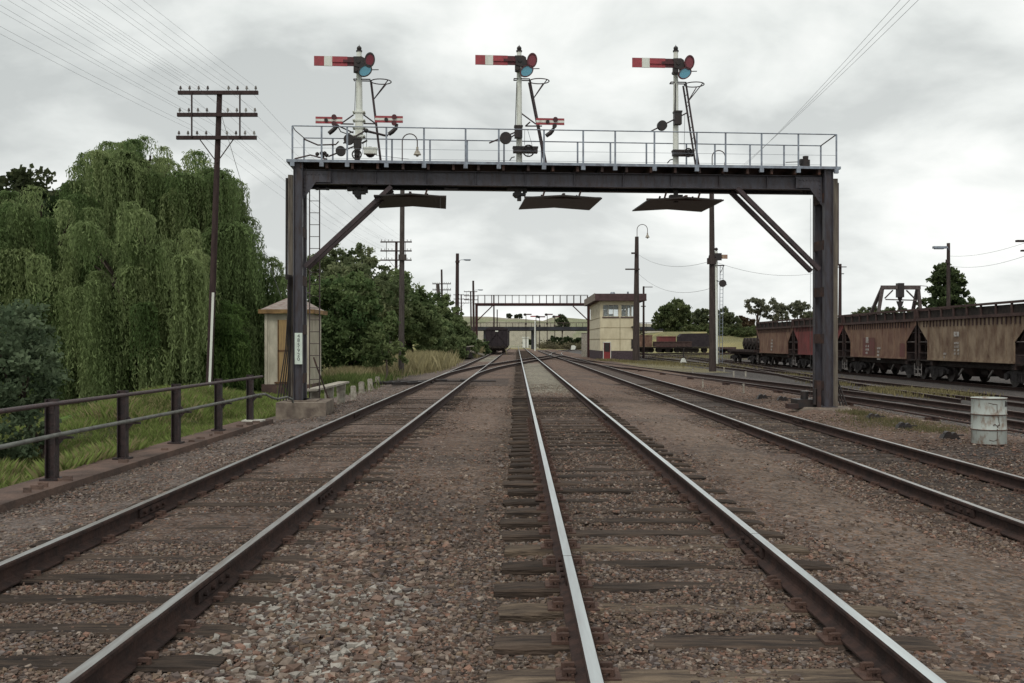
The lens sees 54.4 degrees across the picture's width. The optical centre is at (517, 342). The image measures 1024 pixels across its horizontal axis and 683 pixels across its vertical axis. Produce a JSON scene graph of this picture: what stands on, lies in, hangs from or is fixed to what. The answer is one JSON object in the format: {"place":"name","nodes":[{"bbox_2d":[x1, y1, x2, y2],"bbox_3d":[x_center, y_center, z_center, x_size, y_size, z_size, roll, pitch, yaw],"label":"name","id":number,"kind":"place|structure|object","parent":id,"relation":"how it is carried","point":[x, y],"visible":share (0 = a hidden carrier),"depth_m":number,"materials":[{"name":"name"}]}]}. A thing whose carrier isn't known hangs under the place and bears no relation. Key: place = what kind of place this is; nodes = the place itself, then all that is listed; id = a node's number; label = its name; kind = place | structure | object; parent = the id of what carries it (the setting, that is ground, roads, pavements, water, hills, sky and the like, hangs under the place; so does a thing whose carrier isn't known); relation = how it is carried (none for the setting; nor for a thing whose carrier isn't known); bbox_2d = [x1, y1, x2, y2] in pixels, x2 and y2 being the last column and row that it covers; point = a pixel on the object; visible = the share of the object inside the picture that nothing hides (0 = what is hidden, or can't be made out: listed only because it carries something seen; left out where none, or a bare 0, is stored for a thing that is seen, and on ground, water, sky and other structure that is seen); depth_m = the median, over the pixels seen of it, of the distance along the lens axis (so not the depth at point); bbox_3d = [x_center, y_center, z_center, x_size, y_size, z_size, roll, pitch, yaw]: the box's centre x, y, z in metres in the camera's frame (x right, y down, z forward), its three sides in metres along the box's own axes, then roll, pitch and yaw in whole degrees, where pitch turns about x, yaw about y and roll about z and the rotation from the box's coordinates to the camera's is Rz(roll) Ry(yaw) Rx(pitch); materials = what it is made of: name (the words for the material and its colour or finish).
{"place":"outdoors","nodes":[
{"label":"outdoors","id":0,"kind":"place"},
{"bbox_2d":[277,178,291,400],"bbox_3d":[-5.626,-1.309,24.237,0.255,5.462,0.518,0,0,12],"label":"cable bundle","id":1,"kind":"object","parent":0,"point":[289,304],"visible":0.9,"depth_m":24.21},
{"bbox_2d":[0,316,1023,682],"bbox_3d":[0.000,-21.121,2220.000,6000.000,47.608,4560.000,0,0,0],"label":"ground","id":2,"kind":"structure","parent":0,"point":[968,566],"depth_m":11.80,"materials":[{"name":"gravel"}]},
{"bbox_2d":[0,163,60,208],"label":"broadleaf tree","id":3,"kind":"object","parent":2,"relation":"on","point":[17,179],"visible":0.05,"depth_m":49.63,"materials":[{"name":"green plant"}]},
{"bbox_2d":[0,298,73,460],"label":"elder shrub","id":4,"kind":"object","parent":2,"relation":"on","point":[25,344],"visible":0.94,"depth_m":18.03,"materials":[{"name":"green plant"}]},
{"bbox_2d":[0,184,118,398],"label":"willow tree","id":5,"kind":"object","parent":2,"relation":"on","point":[25,232],"visible":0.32,"depth_m":34.28,"materials":[{"name":"green plant"}]},
{"bbox_2d":[32,178,103,226],"bbox_3d":[-17.413,-2.172,45.043,15.013,10.675,6.546,0,0,0],"label":"broadleaf tree","id":6,"kind":"object","parent":2,"relation":"on","point":[53,199],"depth_m":43.19,"materials":[{"name":"green plant"}]},
{"bbox_2d":[25,200,227,405],"bbox_3d":[-13.111,-1.021,33.041,7.006,7.110,4.334,0,0,0],"label":"willow tree","id":7,"kind":"object","parent":2,"relation":"on","point":[165,312],"visible":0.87,"depth_m":31.94,"materials":[{"name":"green plant"}]},
{"bbox_2d":[0,419,272,512],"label":"kerb","id":8,"kind":"structure","parent":2,"relation":"on","point":[18,495],"depth_m":13.60,"materials":[{"name":"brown concrete"}]},
{"bbox_2d":[0,375,293,480],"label":"pipe fence","id":9,"kind":"object","parent":8,"relation":"on","point":[54,437],"visible":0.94,"depth_m":14.51,"materials":[{"name":"black metal"}]},
{"bbox_2d":[54,134,267,390],"bbox_3d":[-14.036,-3.023,38.726,9.864,10.491,7.066,0,0,0],"label":"willow tree","id":10,"kind":"object","parent":2,"relation":"on","point":[174,202],"visible":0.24,"depth_m":36.39,"materials":[{"name":"green plant"}]},
{"bbox_2d":[0,383,336,487],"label":"grass","id":11,"kind":"structure","parent":2,"relation":"on","point":[73,453],"depth_m":22.52,"materials":[{"name":"plant"}]},
{"bbox_2d":[176,86,258,385],"bbox_3d":[-9.146,-2.946,30.435,2.489,9.754,0.340,0,0,0],"label":"telegraph pole","id":12,"kind":"object","parent":2,"relation":"on","point":[218,137],"visible":1,"depth_m":30.38,"materials":[{"name":"brown paint"}]},
{"bbox_2d":[220,111,281,297],"bbox_3d":[-7.758,-4.199,28.749,0.012,5.977,4.449,0,0,-38],"label":"overhead wire","id":13,"kind":"object","parent":12,"relation":"attached to","point":[250,210],"visible":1,"depth_m":28.62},
{"bbox_2d":[191,299,252,390],"bbox_3d":[-10.027,0.341,33.924,2.026,3.630,3.220,0,0,-16],"label":"willow tree","id":14,"kind":"object","parent":2,"relation":"on","point":[232,355],"visible":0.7,"depth_m":33.16,"materials":[{"name":"green plant"}]},
{"bbox_2d":[0,347,510,682],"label":"railway track","id":15,"kind":"structure","parent":2,"relation":"on","point":[132,649],"depth_m":7.57,"materials":[{"name":"wood"}]},
{"bbox_2d":[485,327,508,352],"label":"bogie wagon","id":16,"kind":"object","parent":15,"relation":"on","point":[497,338],"visible":0.94,"depth_m":132.00,"materials":[{"name":"black paint"}]},
{"bbox_2d":[227,212,287,389],"bbox_3d":[-10.265,-1.908,39.445,3.972,8.099,4.237,0,0,0],"label":"willow tree","id":17,"kind":"object","parent":2,"relation":"on","point":[272,295],"visible":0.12,"depth_m":38.47,"materials":[{"name":"green plant"}]},
{"bbox_2d":[258,298,327,394],"bbox_3d":[-7.851,0.107,34.985,1.917,3.410,2.370,0,0,0],"label":"relay hut","id":18,"kind":"object","parent":2,"relation":"on","point":[275,331],"visible":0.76,"depth_m":34.00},
{"bbox_2d":[274,320,287,383],"bbox_3d":[-7.824,0.322,33.934,0.896,2.174,0.107,0,0,0],"label":"door","id":19,"kind":"structure","parent":18,"relation":"in","point":[281,323],"depth_m":33.95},
{"bbox_2d":[307,381,348,403],"bbox_3d":[-5.196,1.524,27.400,0.320,0.735,4.202,0,0,2],"label":"cable trunking","id":20,"kind":"object","parent":2,"relation":"on","point":[340,386],"visible":0.54,"depth_m":27.53,"materials":[{"name":"concrete"}]},
{"bbox_2d":[277,368,416,395],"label":"verge grass","id":21,"kind":"structure","parent":2,"relation":"on","point":[354,379],"depth_m":38.81,"materials":[{"name":"plant"}]},
{"bbox_2d":[307,269,400,370],"bbox_3d":[-8.821,-0.804,49.851,5.948,5.801,4.348,0,0,0],"label":"broadleaf tree","id":22,"kind":"object","parent":2,"relation":"on","point":[346,331],"visible":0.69,"depth_m":49.10,"materials":[{"name":"green plant"}]},
{"bbox_2d":[307,242,415,360],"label":"broadleaf tree","id":23,"kind":"object","parent":2,"relation":"on","point":[332,265],"visible":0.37,"depth_m":72.37,"materials":[{"name":"green plant"}]},
{"bbox_2d":[356,323,408,377],"bbox_3d":[-6.115,0.585,46.624,2.155,3.052,2.634,0,0,-42],"label":"broadleaf tree","id":24,"kind":"object","parent":2,"relation":"on","point":[377,352],"visible":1,"depth_m":46.75,"materials":[{"name":"green plant"}]},
{"bbox_2d":[380,239,411,348],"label":"telegraph pole","id":25,"kind":"object","parent":2,"relation":"on","point":[396,251],"visible":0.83,"depth_m":83.78,"materials":[{"name":"brown paint"}]},
{"bbox_2d":[373,381,433,384],"bbox_3d":[-4.668,1.643,40.340,2.585,0.140,1.263,0,0,0],"label":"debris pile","id":26,"kind":"object","parent":2,"relation":"on","point":[400,382],"visible":0.82,"depth_m":40.07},
{"bbox_2d":[398,133,420,372],"bbox_3d":[-5.719,-4.688,52.911,1.251,12.829,0.416,0,0,8],"label":"timber pole","id":27,"kind":"object","parent":2,"relation":"on","point":[402,256],"visible":0.82,"depth_m":52.88,"materials":[{"name":"wood"}]},
{"bbox_2d":[376,268,448,362],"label":"broadleaf tree","id":28,"kind":"object","parent":2,"relation":"on","point":[423,330],"visible":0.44,"depth_m":78.71,"materials":[{"name":"green plant"}]},
{"bbox_2d":[321,347,506,379],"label":"dry grass","id":29,"kind":"structure","parent":2,"relation":"on","point":[427,362],"depth_m":56.83,"materials":[{"name":"plant"}]},
{"bbox_2d":[411,291,466,345],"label":"broadleaf tree","id":30,"kind":"object","parent":2,"relation":"on","point":[443,308],"visible":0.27,"depth_m":97.36,"materials":[{"name":"green plant"}]},
{"bbox_2d":[432,269,450,295],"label":"telegraph pole","id":31,"kind":"object","parent":2,"relation":"on","point":[442,289],"visible":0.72,"depth_m":119.80,"materials":[{"name":"brown paint"}]},
{"bbox_2d":[389,379,495,381],"bbox_3d":[-3.150,1.640,41.525,4.500,0.160,1.250,0,0,0],"label":"switch rod","id":32,"kind":"object","parent":2,"relation":"on","point":[446,380],"visible":0.7,"depth_m":42.00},
{"bbox_2d":[430,326,478,359],"bbox_3d":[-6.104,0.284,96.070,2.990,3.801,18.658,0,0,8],"label":"broadleaf tree","id":33,"kind":"object","parent":2,"relation":"on","point":[449,342],"visible":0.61,"depth_m":91.96,"materials":[{"name":"green plant"}]},
{"bbox_2d":[455,253,470,314],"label":"timber pole","id":34,"kind":"object","parent":2,"relation":"on","point":[457,261],"visible":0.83,"depth_m":104.83,"materials":[{"name":"brown paint"}]},
{"bbox_2d":[448,308,481,352],"bbox_3d":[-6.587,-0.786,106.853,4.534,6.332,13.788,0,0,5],"label":"broadleaf tree","id":35,"kind":"object","parent":2,"relation":"on","point":[470,333],"visible":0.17,"depth_m":109.34,"materials":[{"name":"green plant"}]},
{"bbox_2d":[464,291,476,330],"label":"telegraph pole","id":36,"kind":"object","parent":2,"relation":"on","point":[470,299],"visible":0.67,"depth_m":159.89,"materials":[{"name":"brown paint"}]},
{"bbox_2d":[459,345,484,357],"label":"point lever","id":37,"kind":"object","parent":2,"relation":"on","point":[469,355],"visible":0.71,"depth_m":103.00,"materials":[{"name":"metal"}]},
{"bbox_2d":[472,281,482,331],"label":"timber pole","id":38,"kind":"object","parent":2,"relation":"on","point":[473,312],"visible":0.81,"depth_m":149.88,"materials":[{"name":"brown paint"}]},
{"bbox_2d":[479,338,491,356],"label":"broadleaf tree","id":39,"kind":"object","parent":2,"relation":"on","point":[486,347],"visible":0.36,"depth_m":119.60,"materials":[{"name":"green plant"}]},
{"bbox_2d":[434,354,562,379],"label":"railway track","id":40,"kind":"structure","parent":2,"relation":"on","point":[473,377],"depth_m":62.77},
{"bbox_2d":[0,383,1023,682],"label":"ballast stones","id":41,"kind":"object","parent":2,"relation":"on","point":[354,649],"visible":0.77,"depth_m":7.09,"materials":[{"name":"gravel"}]},
{"bbox_2d":[404,331,645,348],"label":"scrub","id":42,"kind":"object","parent":2,"relation":"on","point":[545,345],"visible":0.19,"depth_m":265.55,"materials":[{"name":"green plant"}]},
{"bbox_2d":[475,295,589,356],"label":"signal gantry","id":43,"kind":"object","parent":2,"relation":"on","point":[491,304],"visible":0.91,"depth_m":111.95,"materials":[{"name":"grey metal"}]},
{"bbox_2d":[555,314,569,340],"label":"broadleaf tree","id":44,"kind":"object","parent":2,"relation":"on","point":[559,321],"visible":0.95,"depth_m":419.13,"materials":[{"name":"green plant"}]},
{"bbox_2d":[276,125,851,418],"bbox_3d":[1.490,-1.553,24.959,14.508,7.325,2.180,0,0,-4],"label":"signal gantry","id":45,"kind":"object","parent":2,"relation":"on","point":[386,176],"visible":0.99,"depth_m":24.79,"materials":[{"name":"metal"}]},
{"bbox_2d":[288,175,292,397],"bbox_3d":[-5.556,-1.335,24.339,0.135,5.510,0.140,0,0,-4],"label":"conduit casing","id":46,"kind":"object","parent":45,"relation":"attached to","point":[290,224],"visible":0.61,"depth_m":24.29,"materials":[{"name":"metal"}]},
{"bbox_2d":[295,333,301,363],"bbox_3d":[-5.260,0.150,23.936,0.181,0.752,0.016,0,0,-4],"label":"number plate","id":47,"kind":"object","parent":45,"relation":"attached to","point":[298,348],"visible":1,"depth_m":23.93,"materials":[{"name":"white metal"}]},
{"bbox_2d":[314,45,405,199],"bbox_3d":[-3.832,-5.439,24.631,2.299,3.818,0.704,0,0,-4],"label":"semaphore signal","id":48,"kind":"object","parent":45,"relation":"on","point":[361,65],"visible":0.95,"depth_m":24.38,"materials":[{"name":"white paint"}]},
{"bbox_2d":[374,189,445,208],"bbox_3d":[-2.675,-3.643,25.133,1.761,0.248,2.150,0,0,-4],"label":"deflector board","id":49,"kind":"object","parent":45,"relation":"hanging from","point":[410,199],"visible":0.96,"depth_m":24.93,"materials":[{"name":"metal"}]},
{"bbox_2d":[475,45,563,200],"bbox_3d":[0.047,-5.482,24.923,2.208,3.905,0.704,0,0,-4],"label":"semaphore signal","id":50,"kind":"object","parent":45,"relation":"on","point":[523,65],"visible":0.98,"depth_m":24.67,"materials":[{"name":"white paint"}]},
{"bbox_2d":[519,190,601,209],"bbox_3d":[1.058,-3.644,25.413,1.900,0.246,2.150,0,0,-4],"label":"deflector board","id":51,"kind":"object","parent":45,"relation":"hanging from","point":[564,201],"visible":1,"depth_m":25.20,"materials":[{"name":"metal"}]},
{"bbox_2d":[632,45,704,202],"bbox_3d":[3.885,-5.526,25.004,1.945,3.992,0.637,0,0,-24],"label":"semaphore signal","id":52,"kind":"object","parent":45,"relation":"on","point":[681,68],"visible":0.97,"depth_m":24.97,"materials":[{"name":"white paint"}]},
{"bbox_2d":[632,192,723,211],"bbox_3d":[4.094,-3.636,25.642,1.896,0.262,2.150,0,0,-4],"label":"deflector board","id":53,"kind":"object","parent":45,"relation":"hanging from","point":[692,203],"visible":0.98,"depth_m":25.44,"materials":[{"name":"metal"}]},
{"bbox_2d":[785,156,809,165],"bbox_3d":[7.114,-4.555,25.242,0.630,0.330,0.260,0,0,-4],"label":"signal motor","id":54,"kind":"object","parent":45,"relation":"on","point":[805,161],"visible":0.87,"depth_m":25.17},
{"bbox_2d":[800,191,810,398],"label":"signal wires","id":55,"kind":"object","parent":45,"relation":"attached to","point":[803,192],"visible":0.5,"depth_m":25.47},
{"bbox_2d":[833,179,838,406],"bbox_3d":[8.069,-1.255,25.218,0.168,5.770,0.110,0,0,-4],"label":"conduit casing","id":56,"kind":"object","parent":45,"relation":"attached to","point":[835,274],"visible":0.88,"depth_m":25.16,"materials":[{"name":"metal"}]},
{"bbox_2d":[838,380,846,405],"bbox_3d":[8.159,1.085,25.295,0.456,1.062,0.088,0,0,-4],"label":"cable bundle","id":57,"kind":"object","parent":45,"relation":"attached to","point":[839,386],"visible":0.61,"depth_m":25.29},
{"bbox_2d":[559,335,572,348],"bbox_3d":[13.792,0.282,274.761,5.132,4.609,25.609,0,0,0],"label":"broadleaf tree","id":58,"kind":"object","parent":2,"relation":"on","point":[567,339],"visible":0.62,"depth_m":284.51,"materials":[{"name":"green plant"}]},
{"bbox_2d":[581,333,586,356],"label":"relay cabinet","id":59,"kind":"object","parent":2,"relation":"on","point":[583,344],"visible":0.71,"depth_m":117.00,"materials":[{"name":"metal"}]},
{"bbox_2d":[472,323,727,348],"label":"road bridge","id":60,"kind":"structure","parent":2,"relation":"on","point":[542,328],"depth_m":250.00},
{"bbox_2d":[584,292,646,359],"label":"signal box","id":61,"kind":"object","parent":2,"relation":"on","point":[611,335],"visible":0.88,"depth_m":96.02,"materials":[{"name":"beige concrete"}]},
{"bbox_2d":[603,342,610,358],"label":"door","id":62,"kind":"structure","parent":61,"relation":"in","point":[606,345],"depth_m":95.96,"materials":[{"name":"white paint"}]},
{"bbox_2d":[625,224,649,359],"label":"timber pole","id":63,"kind":"object","parent":2,"relation":"on","point":[636,346],"visible":1,"depth_m":90.79,"materials":[{"name":"wood"}]},
{"bbox_2d":[641,286,645,357],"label":"timber pole","id":64,"kind":"object","parent":2,"relation":"on","point":[643,337],"visible":1,"depth_m":103.92,"materials":[{"name":"brown paint"}]},
{"bbox_2d":[640,335,653,352],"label":"goods wagon","id":65,"kind":"object","parent":2,"relation":"on","point":[648,344],"visible":0.62,"depth_m":160.00,"materials":[{"name":"brown paint"}]},
{"bbox_2d":[656,336,675,352],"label":"goods wagon","id":66,"kind":"object","parent":2,"relation":"on","point":[665,338],"visible":0.52,"depth_m":172.00,"materials":[{"name":"red paint"}]},
{"bbox_2d":[651,297,693,331],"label":"broadleaf tree","id":67,"kind":"object","parent":2,"relation":"on","point":[673,317],"visible":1,"depth_m":238.46,"materials":[{"name":"green plant"}]},
{"bbox_2d":[653,342,691,352],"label":"goods wagon","id":68,"kind":"object","parent":2,"relation":"on","point":[676,346],"visible":1,"depth_m":158.00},
{"bbox_2d":[645,353,731,357],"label":"railway track","id":69,"kind":"structure","parent":2,"relation":"on","point":[688,354],"depth_m":140.71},
{"bbox_2d":[678,324,701,331],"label":"scrub bush","id":70,"kind":"object","parent":2,"relation":"on","point":[687,328],"visible":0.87,"depth_m":226.41,"materials":[{"name":"green plant"}]},
{"bbox_2d":[677,333,708,352],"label":"goods wagon","id":71,"kind":"object","parent":2,"relation":"on","point":[699,341],"visible":0.78,"depth_m":168.00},
{"bbox_2d":[691,308,708,326],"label":"broadleaf tree","id":72,"kind":"object","parent":2,"relation":"on","point":[700,316],"visible":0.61,"depth_m":243.64,"materials":[{"name":"green plant"}]},
{"bbox_2d":[707,150,724,371],"bbox_3d":[11.474,-4.656,56.926,1.251,12.658,0.512,0,0,5],"label":"timber pole","id":73,"kind":"object","parent":2,"relation":"on","point":[711,260],"visible":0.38,"depth_m":56.86,"materials":[{"name":"wood"}]},
{"bbox_2d":[751,1,908,158],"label":"overhead wire","id":74,"kind":"object","parent":73,"relation":"attached to","point":[836,75],"visible":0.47,"depth_m":21.13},
{"bbox_2d":[708,248,727,363],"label":"semaphore signal","id":75,"kind":"object","parent":2,"relation":"on","point":[720,256],"visible":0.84,"depth_m":81.88,"materials":[{"name":"white paint"}]},
{"bbox_2d":[718,326,729,335],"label":"scrub bush","id":76,"kind":"object","parent":2,"relation":"on","point":[725,331],"visible":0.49,"depth_m":210.22,"materials":[{"name":"green plant"}]},
{"bbox_2d":[718,306,742,328],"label":"broadleaf tree","id":77,"kind":"object","parent":2,"relation":"on","point":[729,319],"visible":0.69,"depth_m":243.67,"materials":[{"name":"green plant"}]},
{"bbox_2d":[486,347,982,682],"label":"railway track","id":78,"kind":"structure","parent":2,"relation":"on","point":[880,655],"depth_m":6.88,"materials":[{"name":"wood"}]},
{"bbox_2d":[732,326,754,336],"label":"scrub bush","id":79,"kind":"object","parent":2,"relation":"on","point":[744,332],"visible":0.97,"depth_m":207.68,"materials":[{"name":"green plant"}]},
{"bbox_2d":[736,315,755,327],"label":"broadleaf tree","id":80,"kind":"object","parent":2,"relation":"on","point":[747,321],"visible":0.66,"depth_m":249.13,"materials":[{"name":"green plant"}]},
{"bbox_2d":[744,297,769,321],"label":"broadleaf tree","id":81,"kind":"object","parent":2,"relation":"on","point":[759,303],"visible":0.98,"depth_m":199.56,"materials":[{"name":"green plant"}]},
{"bbox_2d":[761,297,789,320],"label":"broadleaf tree","id":82,"kind":"object","parent":2,"relation":"on","point":[780,309],"visible":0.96,"depth_m":199.03,"materials":[{"name":"green plant"}]},
{"bbox_2d":[538,350,1023,550],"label":"railway track","id":83,"kind":"structure","parent":2,"relation":"on","point":[995,521],"depth_m":14.66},
{"bbox_2d":[562,358,1023,433],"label":"railway track","id":84,"kind":"structure","parent":2,"relation":"on","point":[867,398],"depth_m":29.66,"materials":[{"name":"metal"}]},
{"bbox_2d":[787,300,812,318],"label":"broadleaf tree","id":85,"kind":"object","parent":2,"relation":"on","point":[798,307],"visible":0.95,"depth_m":199.37,"materials":[{"name":"green plant"}]},
{"bbox_2d":[593,353,1008,399],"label":"yard weeds","id":86,"kind":"object","parent":2,"relation":"on","point":[886,390],"visible":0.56,"depth_m":38.51,"materials":[{"name":"green plant"}]},
{"bbox_2d":[785,381,820,408],"bbox_3d":[7.167,1.310,25.196,0.850,0.700,0.700,0,0,-4],"label":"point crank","id":87,"kind":"object","parent":2,"relation":"on","point":[803,400],"visible":0.98,"depth_m":25.04,"materials":[{"name":"metal"}]},
{"bbox_2d":[653,354,961,402],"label":"railway track","id":88,"kind":"structure","parent":2,"relation":"on","point":[949,399],"depth_m":48.38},
{"bbox_2d":[640,353,1023,390],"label":"railway track","id":89,"kind":"structure","parent":2,"relation":"on","point":[1005,386],"depth_m":49.45,"materials":[{"name":"metal"}]},
{"bbox_2d":[727,349,778,363],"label":"flat wagon","id":90,"kind":"object","parent":89,"relation":"on","point":[749,354],"visible":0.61,"depth_m":84.39,"materials":[{"name":"metal"}]},
{"bbox_2d":[755,319,801,367],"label":"hopper wagon","id":91,"kind":"object","parent":89,"relation":"on","point":[776,340],"visible":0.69,"depth_m":72.40,"materials":[{"name":"brown paint"}]},
{"bbox_2d":[792,315,879,372],"bbox_3d":[20.150,0.100,62.550,2.920,3.360,10.900,0,0,0],"label":"hopper wagon","id":92,"kind":"object","parent":89,"relation":"on","point":[801,326],"visible":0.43,"depth_m":64.30,"materials":[{"name":"red paint"}]},
{"bbox_2d":[843,309,959,378],"bbox_3d":[20.150,0.100,52.050,2.920,3.360,10.900,0,0,0],"label":"hopper wagon","id":93,"kind":"object","parent":89,"relation":"on","point":[884,342],"visible":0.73,"depth_m":51.13,"materials":[{"name":"brown paint"}]},
{"bbox_2d":[916,300,1023,387],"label":"hopper wagon","id":94,"kind":"object","parent":89,"relation":"on","point":[984,343],"visible":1,"depth_m":41.25,"materials":[{"name":"brown paint"}]},
{"bbox_2d":[640,356,1023,407],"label":"railway track","id":95,"kind":"structure","parent":2,"relation":"on","point":[1009,403],"depth_m":43.74,"materials":[{"name":"metal"}]},
{"bbox_2d":[838,264,846,341],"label":"timber pole","id":96,"kind":"object","parent":2,"relation":"on","point":[840,266],"visible":0.49,"depth_m":65.92,"materials":[{"name":"brown paint"}]},
{"bbox_2d":[803,306,910,317],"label":"broadleaf tree","id":97,"kind":"object","parent":2,"relation":"on","point":[863,308],"visible":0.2,"depth_m":204.47,"materials":[{"name":"green plant"}]},
{"bbox_2d":[820,408,970,433],"bbox_3d":[7.838,1.706,21.087,4.836,0.265,5.744,0,0,-34],"label":"weed patch","id":98,"kind":"object","parent":2,"relation":"on","point":[888,421],"visible":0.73,"depth_m":20.92,"materials":[{"name":"green plant"}]},
{"bbox_2d":[869,283,926,314],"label":"lifting gantry","id":99,"kind":"object","parent":2,"relation":"on","point":[899,288],"visible":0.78,"depth_m":104.85,"materials":[{"name":"grey metal"}]},
{"bbox_2d":[895,422,916,428],"bbox_3d":[7.646,1.637,19.526,0.475,0.154,0.212,0,0,0],"label":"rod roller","id":100,"kind":"object","parent":2,"relation":"on","point":[901,425],"visible":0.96,"depth_m":19.43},
{"bbox_2d":[932,243,950,375],"bbox_3d":[23.839,-1.846,55.691,1.276,7.473,0.513,0,0,-22],"label":"timber pole","id":101,"kind":"object","parent":2,"relation":"on","point":[947,260],"visible":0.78,"depth_m":55.91,"materials":[{"name":"wood"}]},
{"bbox_2d":[916,262,975,308],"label":"broadleaf tree","id":102,"kind":"object","parent":2,"relation":"on","point":[958,281],"visible":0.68,"depth_m":117.33,"materials":[{"name":"green plant"}]},
{"bbox_2d":[939,431,963,439],"bbox_3d":[7.671,1.637,17.526,0.475,0.154,0.212,0,0,0],"label":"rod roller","id":103,"kind":"object","parent":2,"relation":"on","point":[951,435],"visible":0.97,"depth_m":17.43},
{"bbox_2d":[970,397,1007,445],"bbox_3d":[7.866,1.310,16.600,0.580,0.780,0.580,0,0,0],"label":"oil drum","id":104,"kind":"object","parent":2,"relation":"on","point":[989,420],"visible":1,"depth_m":16.38,"materials":[{"name":"white paint"}]},
{"bbox_2d":[0,0,1023,324],"label":"sky","id":105,"kind":"structure","parent":0,"point":[928,122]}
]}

